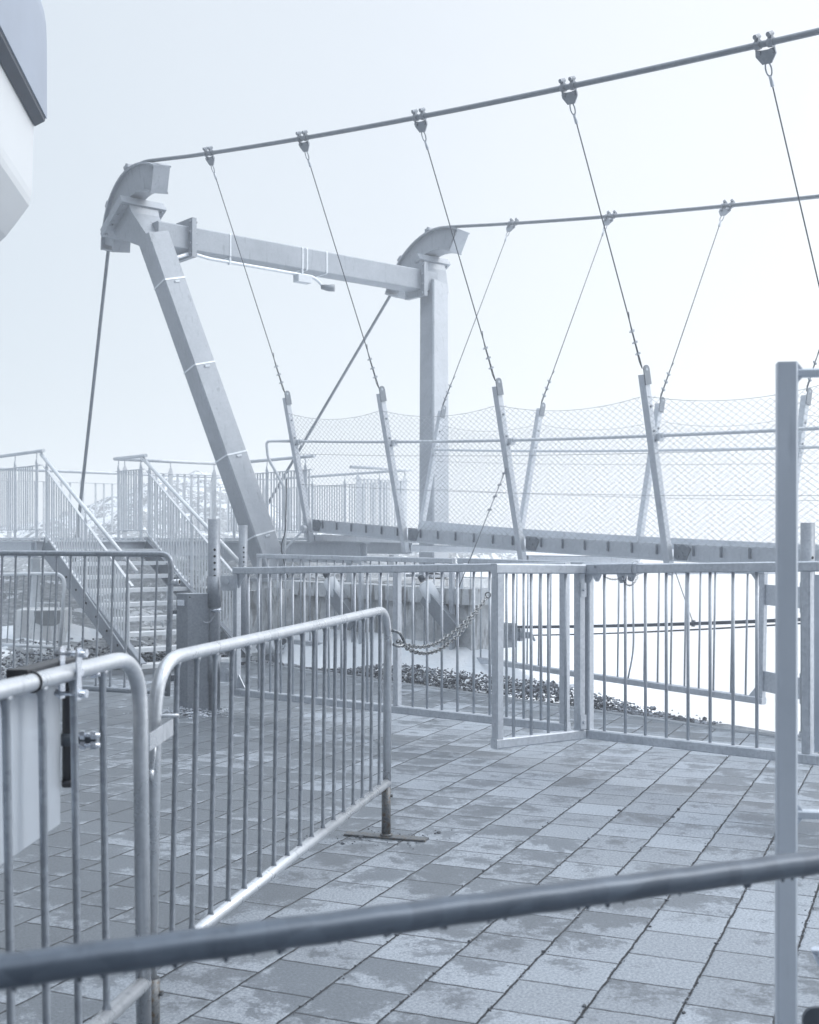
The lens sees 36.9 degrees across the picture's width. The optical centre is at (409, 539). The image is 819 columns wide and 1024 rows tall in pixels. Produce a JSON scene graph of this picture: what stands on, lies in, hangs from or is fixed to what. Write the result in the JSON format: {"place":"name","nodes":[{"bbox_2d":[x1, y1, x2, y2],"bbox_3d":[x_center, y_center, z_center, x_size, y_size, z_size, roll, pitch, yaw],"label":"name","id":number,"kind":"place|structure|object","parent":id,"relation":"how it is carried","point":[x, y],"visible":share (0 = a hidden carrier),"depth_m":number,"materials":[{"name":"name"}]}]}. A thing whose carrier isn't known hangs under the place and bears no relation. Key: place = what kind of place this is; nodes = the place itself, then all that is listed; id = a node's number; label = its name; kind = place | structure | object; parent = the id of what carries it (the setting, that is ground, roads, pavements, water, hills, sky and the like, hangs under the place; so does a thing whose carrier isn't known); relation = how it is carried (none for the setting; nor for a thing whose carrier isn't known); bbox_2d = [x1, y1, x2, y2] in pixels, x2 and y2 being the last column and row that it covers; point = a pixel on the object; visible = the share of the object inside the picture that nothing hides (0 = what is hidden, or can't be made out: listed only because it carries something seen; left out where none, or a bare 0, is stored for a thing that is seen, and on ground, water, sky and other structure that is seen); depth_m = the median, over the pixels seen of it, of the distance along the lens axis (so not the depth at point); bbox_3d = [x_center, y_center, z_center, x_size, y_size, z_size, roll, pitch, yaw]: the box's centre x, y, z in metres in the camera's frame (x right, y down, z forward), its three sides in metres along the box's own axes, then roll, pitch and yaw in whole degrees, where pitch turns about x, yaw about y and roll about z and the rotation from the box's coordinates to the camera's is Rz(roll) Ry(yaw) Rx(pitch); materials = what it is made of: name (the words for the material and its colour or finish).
{"place":"outdoors","nodes":[
{"label":"outdoors","id":0,"kind":"place"},
{"bbox_2d":[0,0,46,240],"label":"building","id":1,"kind":"structure","parent":0,"point":[23,73],"depth_m":8.39,"materials":[{"name":"metal"}]},
{"bbox_2d":[123,706,235,718],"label":"gravel","id":2,"kind":"structure","parent":0,"point":[202,713],"depth_m":10.55,"materials":[{"name":"grey gravel"}]},
{"bbox_2d":[0,470,774,733],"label":"ground","id":3,"kind":"structure","parent":0,"point":[635,694],"depth_m":29.70,"materials":[{"name":"white snow"}]},
{"bbox_2d":[0,572,65,648],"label":"crowd barrier","id":4,"kind":"object","parent":3,"relation":"on","point":[37,574],"visible":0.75,"depth_m":14.45,"materials":[{"name":"grey metal"}]},
{"bbox_2d":[15,602,71,641],"bbox_3d":[-4.559,1.133,15.347,0.600,0.725,0.700,0,0,-8],"label":"concrete block","id":5,"kind":"object","parent":3,"relation":"on","point":[37,623],"depth_m":15.03,"materials":[{"name":"grey concrete"}]},
{"bbox_2d":[2,599,110,658],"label":"snow","id":6,"kind":"structure","parent":3,"relation":"on","point":[76,633],"depth_m":15.26,"materials":[{"name":"white snow"}]},
{"bbox_2d":[1,637,227,677],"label":"gravel","id":7,"kind":"structure","parent":3,"relation":"on","point":[146,658],"depth_m":14.53,"materials":[{"name":"grey gravel"}]},
{"bbox_2d":[142,620,165,639],"bbox_3d":[-3.382,1.264,16.346,0.352,0.394,0.700,0,0,-8],"label":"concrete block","id":8,"kind":"object","parent":3,"relation":"on","point":[151,627],"depth_m":16.04,"materials":[{"name":"grey concrete"}]},
{"bbox_2d":[0,538,414,608],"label":"viewing platform","id":9,"kind":"structure","parent":3,"relation":"on","point":[300,546],"depth_m":16.51,"materials":[{"name":"grey metal"}]},
{"bbox_2d":[0,449,44,537],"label":"railing","id":10,"kind":"object","parent":9,"relation":"on","point":[2,498],"visible":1,"depth_m":16.12,"materials":[{"name":"grey metal"}]},
{"bbox_2d":[113,454,147,537],"bbox_3d":[-3.822,-0.592,16.802,0.049,1.124,0.920,0,0,-40],"label":"railing","id":11,"kind":"object","parent":9,"relation":"on","point":[140,498],"visible":1,"depth_m":16.78,"materials":[{"name":"grey metal"}]},
{"bbox_2d":[0,467,272,537],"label":"railing","id":12,"kind":"object","parent":9,"relation":"on","point":[9,534],"visible":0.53,"depth_m":20.64,"materials":[{"name":"grey metal"}]},
{"bbox_2d":[116,458,218,537],"bbox_3d":[-3.443,-0.592,17.705,1.720,1.124,0.049,0,0,-40],"label":"railing","id":13,"kind":"object","parent":9,"relation":"on","point":[170,482],"visible":0.56,"depth_m":17.78,"materials":[{"name":"grey metal"}]},
{"bbox_2d":[226,454,315,537],"bbox_3d":[-2.015,-0.592,17.399,0.049,1.124,2.320,0,0,-40],"label":"railing","id":14,"kind":"object","parent":9,"relation":"on","point":[267,472],"visible":0.47,"depth_m":17.14,"materials":[{"name":"grey metal"}]},
{"bbox_2d":[275,470,409,537],"bbox_3d":[-1.237,-0.592,21.337,0.049,1.124,3.970,0,0,-40],"label":"railing","id":15,"kind":"object","parent":9,"relation":"on","point":[343,514],"visible":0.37,"depth_m":21.35,"materials":[{"name":"grey metal"}]},
{"bbox_2d":[349,465,412,527],"bbox_3d":[-0.436,-0.592,19.433,1.250,1.124,0.049,0,0,-40],"label":"railing","id":16,"kind":"object","parent":9,"relation":"on","point":[359,500],"visible":0.53,"depth_m":19.34,"materials":[{"name":"grey metal"}]},
{"bbox_2d":[282,365,818,574],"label":"footbridge","id":17,"kind":"object","parent":9,"relation":"on","point":[519,539],"visible":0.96,"depth_m":13.70,"materials":[{"name":"metal"}]},
{"bbox_2d":[459,469,506,586],"bbox_3d":[0.775,-0.123,13.078,0.651,1.299,0.042,0,0,-34],"label":"stay wire","id":18,"kind":"object","parent":17,"relation":"attached to","point":[495,495],"visible":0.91,"depth_m":13.11,"materials":[{"name":"metal"}]},
{"bbox_2d":[676,574,694,626],"bbox_3d":[2.612,0.512,11.766,0.032,0.614,0.395,0,0,-22],"label":"stay wire","id":19,"kind":"object","parent":17,"relation":"attached to","point":[684,598],"visible":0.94,"depth_m":11.74,"materials":[{"name":"metal"}]},
{"bbox_2d":[256,638,287,661],"bbox_3d":[-1.679,1.460,15.358,0.240,0.561,0.612,0,0,-40],"label":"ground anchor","id":20,"kind":"object","parent":3,"relation":"on","point":[284,644],"visible":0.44,"depth_m":15.27,"materials":[{"name":"white metal"}]},
{"bbox_2d":[194,577,491,650],"bbox_3d":[0.112,1.824,16.557,4.096,2.593,6.064,0,0,-40],"label":"foundation","id":21,"kind":"object","parent":3,"relation":"on","point":[465,605],"visible":0.18,"depth_m":14.91,"materials":[{"name":"concrete"}]},
{"bbox_2d":[100,162,469,581],"bbox_3d":[-1.391,-2.285,18.298,5.969,5.825,2.934,0,0,-40],"label":"bridge pylon","id":22,"kind":"object","parent":21,"relation":"on","point":[132,214],"visible":0.99,"depth_m":17.03,"materials":[{"name":"metal"}]},
{"bbox_2d":[250,440,307,578],"bbox_3d":[-1.798,-0.358,16.328,0.885,1.943,0.186,0,0,-8],"label":"cable loop","id":23,"kind":"object","parent":22,"relation":"attached to","point":[303,529],"visible":0.93,"depth_m":16.30,"materials":[{"name":"grey metal"}]},
{"bbox_2d":[72,28,818,561],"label":"cable","id":24,"kind":"object","parent":22,"relation":"attached to","point":[590,82],"visible":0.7,"depth_m":12.11,"materials":[{"name":"metal"}]},
{"bbox_2d":[202,146,284,392],"bbox_3d":[-2.136,-3.449,15.867,1.216,3.034,0.187,0,0,-44],"label":"hanger cable","id":25,"kind":"object","parent":24,"relation":"hanging from","point":[210,160],"visible":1,"depth_m":15.67,"materials":[{"name":"metal"}]},
{"bbox_2d":[296,130,378,387],"bbox_3d":[-0.838,-3.232,14.345,1.172,2.860,0.186,0,0,-44],"label":"hanger cable","id":26,"kind":"object","parent":24,"relation":"hanging from","point":[304,146],"visible":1,"depth_m":14.13,"materials":[{"name":"metal"}]},
{"bbox_2d":[411,107,495,380],"bbox_3d":[0.460,-3.040,12.823,1.129,2.688,0.184,0,0,-44],"label":"hanger cable","id":27,"kind":"object","parent":24,"relation":"hanging from","point":[421,126],"visible":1,"depth_m":12.59,"materials":[{"name":"metal"}]},
{"bbox_2d":[558,76,642,368],"bbox_3d":[1.758,-2.875,11.301,1.085,2.518,0.182,0,0,-44],"label":"hanger cable","id":28,"kind":"object","parent":24,"relation":"hanging from","point":[569,98],"visible":1,"depth_m":11.04,"materials":[{"name":"metal"}]},
{"bbox_2d":[753,30,818,285],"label":"hanger cable","id":29,"kind":"object","parent":24,"relation":"hanging from","point":[765,57],"visible":1,"depth_m":9.51,"materials":[{"name":"metal"}]},
{"bbox_2d":[269,194,818,503],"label":"cable","id":30,"kind":"object","parent":22,"relation":"attached to","point":[779,200],"visible":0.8,"depth_m":17.98,"materials":[{"name":"metal"}]},
{"bbox_2d":[442,218,518,405],"bbox_3d":[1.031,-3.449,18.510,1.511,3.032,0.187,0,0,-37],"label":"hanger cable","id":31,"kind":"object","parent":30,"relation":"hanging from","point":[509,228],"visible":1,"depth_m":18.69,"materials":[{"name":"metal"}]},
{"bbox_2d":[541,210,616,402],"bbox_3d":[2.296,-3.232,16.960,1.468,2.859,0.185,0,0,-37],"label":"hanger cable","id":32,"kind":"object","parent":30,"relation":"hanging from","point":[607,221],"visible":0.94,"depth_m":17.10,"materials":[{"name":"metal"}]},
{"bbox_2d":[660,199,734,397],"bbox_3d":[3.561,-3.041,15.411,1.424,2.687,0.184,0,0,-37],"label":"hanger cable","id":33,"kind":"object","parent":30,"relation":"hanging from","point":[723,211],"visible":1,"depth_m":15.61,"materials":[{"name":"metal"}]},
{"bbox_2d":[806,350,818,391],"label":"hanger cable","id":34,"kind":"object","parent":30,"relation":"hanging from","point":[809,379],"visible":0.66,"depth_m":13.48,"materials":[{"name":"metal"}]},
{"bbox_2d":[323,573,357,629],"bbox_3d":[-0.782,0.720,14.706,0.220,0.679,0.647,0,0,-45],"label":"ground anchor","id":35,"kind":"object","parent":21,"relation":"on","point":[335,598],"visible":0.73,"depth_m":14.73,"materials":[{"name":"white metal"}]},
{"bbox_2d":[256,554,455,649],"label":"railing","id":36,"kind":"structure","parent":21,"relation":"attached to","point":[359,559],"depth_m":14.38,"materials":[{"name":"grey metal"}]},
{"bbox_2d":[418,575,465,638],"bbox_3d":[0.359,0.720,13.339,0.220,0.679,0.647,0,0,-45],"label":"ground anchor","id":37,"kind":"object","parent":21,"relation":"on","point":[434,610],"visible":0.81,"depth_m":13.32,"materials":[{"name":"white metal"}]},
{"bbox_2d":[504,622,535,647],"bbox_3d":[0.904,1.056,13.836,0.304,0.268,1.271,0,0,-35],"label":"cable anchor","id":38,"kind":"object","parent":21,"relation":"attached to","point":[519,634],"visible":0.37,"depth_m":13.47,"materials":[{"name":"metal"}]},
{"bbox_2d":[517,618,799,628],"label":"wind cable","id":39,"kind":"object","parent":38,"relation":"attached to","point":[674,624],"visible":0.5,"depth_m":11.89,"materials":[{"name":"metal"}]},
{"bbox_2d":[534,623,799,635],"bbox_3d":[2.592,0.841,11.750,0.016,0.431,4.293,0,0,-35],"label":"wind cable","id":40,"kind":"object","parent":38,"relation":"attached to","point":[663,630],"visible":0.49,"depth_m":11.91,"materials":[{"name":"metal"}]},
{"bbox_2d":[279,629,573,695],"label":"snow","id":41,"kind":"structure","parent":3,"relation":"on","point":[449,659],"depth_m":13.54,"materials":[{"name":"white snow"}]},
{"bbox_2d":[251,660,721,724],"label":"gravel","id":42,"kind":"structure","parent":3,"relation":"on","point":[619,707],"depth_m":11.91,"materials":[{"name":"grey gravel"}]},
{"bbox_2d":[250,661,800,740],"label":"kerb","id":43,"kind":"structure","parent":3,"relation":"on","point":[622,714],"depth_m":10.71,"materials":[{"name":"concrete"}]},
{"bbox_2d":[798,523,814,737],"bbox_3d":[3.030,0.685,9.350,0.157,1.630,0.157,0,0,22],"label":"hinge post","id":44,"kind":"object","parent":3,"relation":"on","point":[807,541],"visible":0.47,"depth_m":9.31,"materials":[{"name":"metal"}]},
{"bbox_2d":[457,558,799,704],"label":"bar gate","id":45,"kind":"structure","parent":44,"relation":"attached to","point":[766,598],"depth_m":10.73,"materials":[{"name":"grey metal"}]},
{"bbox_2d":[0,663,818,1023],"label":"pavement","id":46,"kind":"structure","parent":0,"point":[472,795],"depth_m":5.64,"materials":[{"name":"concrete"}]},
{"bbox_2d":[0,646,178,1023],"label":"crowd barrier","id":47,"kind":"object","parent":46,"relation":"on","point":[137,990],"visible":1,"depth_m":3.04,"materials":[{"name":"metal"}]},
{"bbox_2d":[0,657,100,865],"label":"box","id":48,"kind":"object","parent":47,"relation":"attached to","point":[24,768],"visible":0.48,"depth_m":2.96,"materials":[{"name":"white plastic"}]},
{"bbox_2d":[42,537,251,668],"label":"staircase","id":49,"kind":"structure","parent":46,"relation":"on","point":[184,586],"depth_m":14.82,"materials":[{"name":"metal"}]},
{"bbox_2d":[39,453,138,654],"bbox_3d":[-3.844,0.130,14.596,0.049,2.474,2.604,0,0,-40],"label":"railing","id":50,"kind":"object","parent":49,"relation":"on","point":[84,519],"visible":0.85,"depth_m":14.59,"materials":[{"name":"grey metal"}]},
{"bbox_2d":[142,457,245,637],"bbox_3d":[-2.746,0.130,15.512,0.049,2.474,2.604,0,0,-40],"label":"railing","id":51,"kind":"object","parent":49,"relation":"on","point":[151,478],"visible":0.71,"depth_m":15.69,"materials":[{"name":"grey metal"}]},
{"bbox_2d":[176,593,208,711],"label":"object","id":52,"kind":"structure","parent":46,"relation":"on","point":[192,615],"depth_m":10.64,"materials":[{"name":"metal"}]},
{"bbox_2d":[203,519,223,712],"bbox_3d":[-1.699,0.660,10.699,0.172,1.680,0.168,0,0,11],"label":"hinge post","id":53,"kind":"object","parent":46,"relation":"on","point":[213,591],"visible":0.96,"depth_m":10.65,"materials":[{"name":"metal"}]},
{"bbox_2d":[0,550,180,695],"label":"tube gate","id":54,"kind":"structure","parent":53,"relation":"attached to","point":[172,581],"depth_m":10.24,"materials":[{"name":"grey metal"}]},
{"bbox_2d":[220,562,570,730],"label":"bar gate","id":55,"kind":"structure","parent":53,"relation":"attached to","point":[233,583],"depth_m":9.17,"materials":[{"name":"grey metal"}]},
{"bbox_2d":[239,525,247,666],"bbox_3d":[-1.976,0.662,14.600,0.157,1.675,0.157,0,0,22],"label":"hinge post","id":56,"kind":"object","parent":46,"relation":"on","point":[243,545],"visible":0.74,"depth_m":14.55,"materials":[{"name":"metal"}]},
{"bbox_2d":[148,607,428,1023],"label":"crowd barrier","id":57,"kind":"object","parent":46,"relation":"on","point":[170,661],"visible":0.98,"depth_m":4.47,"materials":[{"name":"metal"}]},
{"bbox_2d":[391,592,490,654],"bbox_3d":[0.203,0.460,6.740,0.052,0.299,1.315,0,0,25],"label":"chain","id":58,"kind":"object","parent":57,"relation":"hanging from","point":[406,646],"visible":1,"depth_m":6.65,"materials":[{"name":"metal"}]},
{"bbox_2d":[297,828,456,848],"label":"gravel","id":59,"kind":"structure","parent":46,"relation":"on","point":[361,836],"depth_m":6.17,"materials":[{"name":"grey gravel"}]},
{"bbox_2d":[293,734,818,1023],"bbox_3d":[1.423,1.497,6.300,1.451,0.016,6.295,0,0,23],"label":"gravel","id":60,"kind":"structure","parent":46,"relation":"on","point":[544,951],"depth_m":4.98,"materials":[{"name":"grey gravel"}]},
{"bbox_2d":[775,361,818,1023],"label":"tube fence","id":61,"kind":"object","parent":46,"relation":"on","point":[790,814],"visible":1,"depth_m":2.98,"materials":[{"name":"grey metal"}]},
{"bbox_2d":[0,849,818,991],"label":"handrail","id":62,"kind":"object","parent":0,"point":[102,959],"visible":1,"depth_m":1.74,"materials":[{"name":"grey metal"}]},
{"bbox_2d":[0,0,818,733],"label":"sky","id":63,"kind":"structure","parent":0,"point":[129,81],"materials":[{"name":"white"}]},
{"bbox_2d":[490,564,585,748],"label":"bar gate","id":64,"kind":"structure","parent":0,"point":[498,739],"depth_m":7.55,"materials":[{"name":"grey metal"}]},
{"bbox_2d":[582,561,818,765],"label":"bar gate","id":65,"kind":"structure","parent":64,"relation":"attached to","point":[809,660],"depth_m":7.18,"materials":[{"name":"metal"}]}
]}

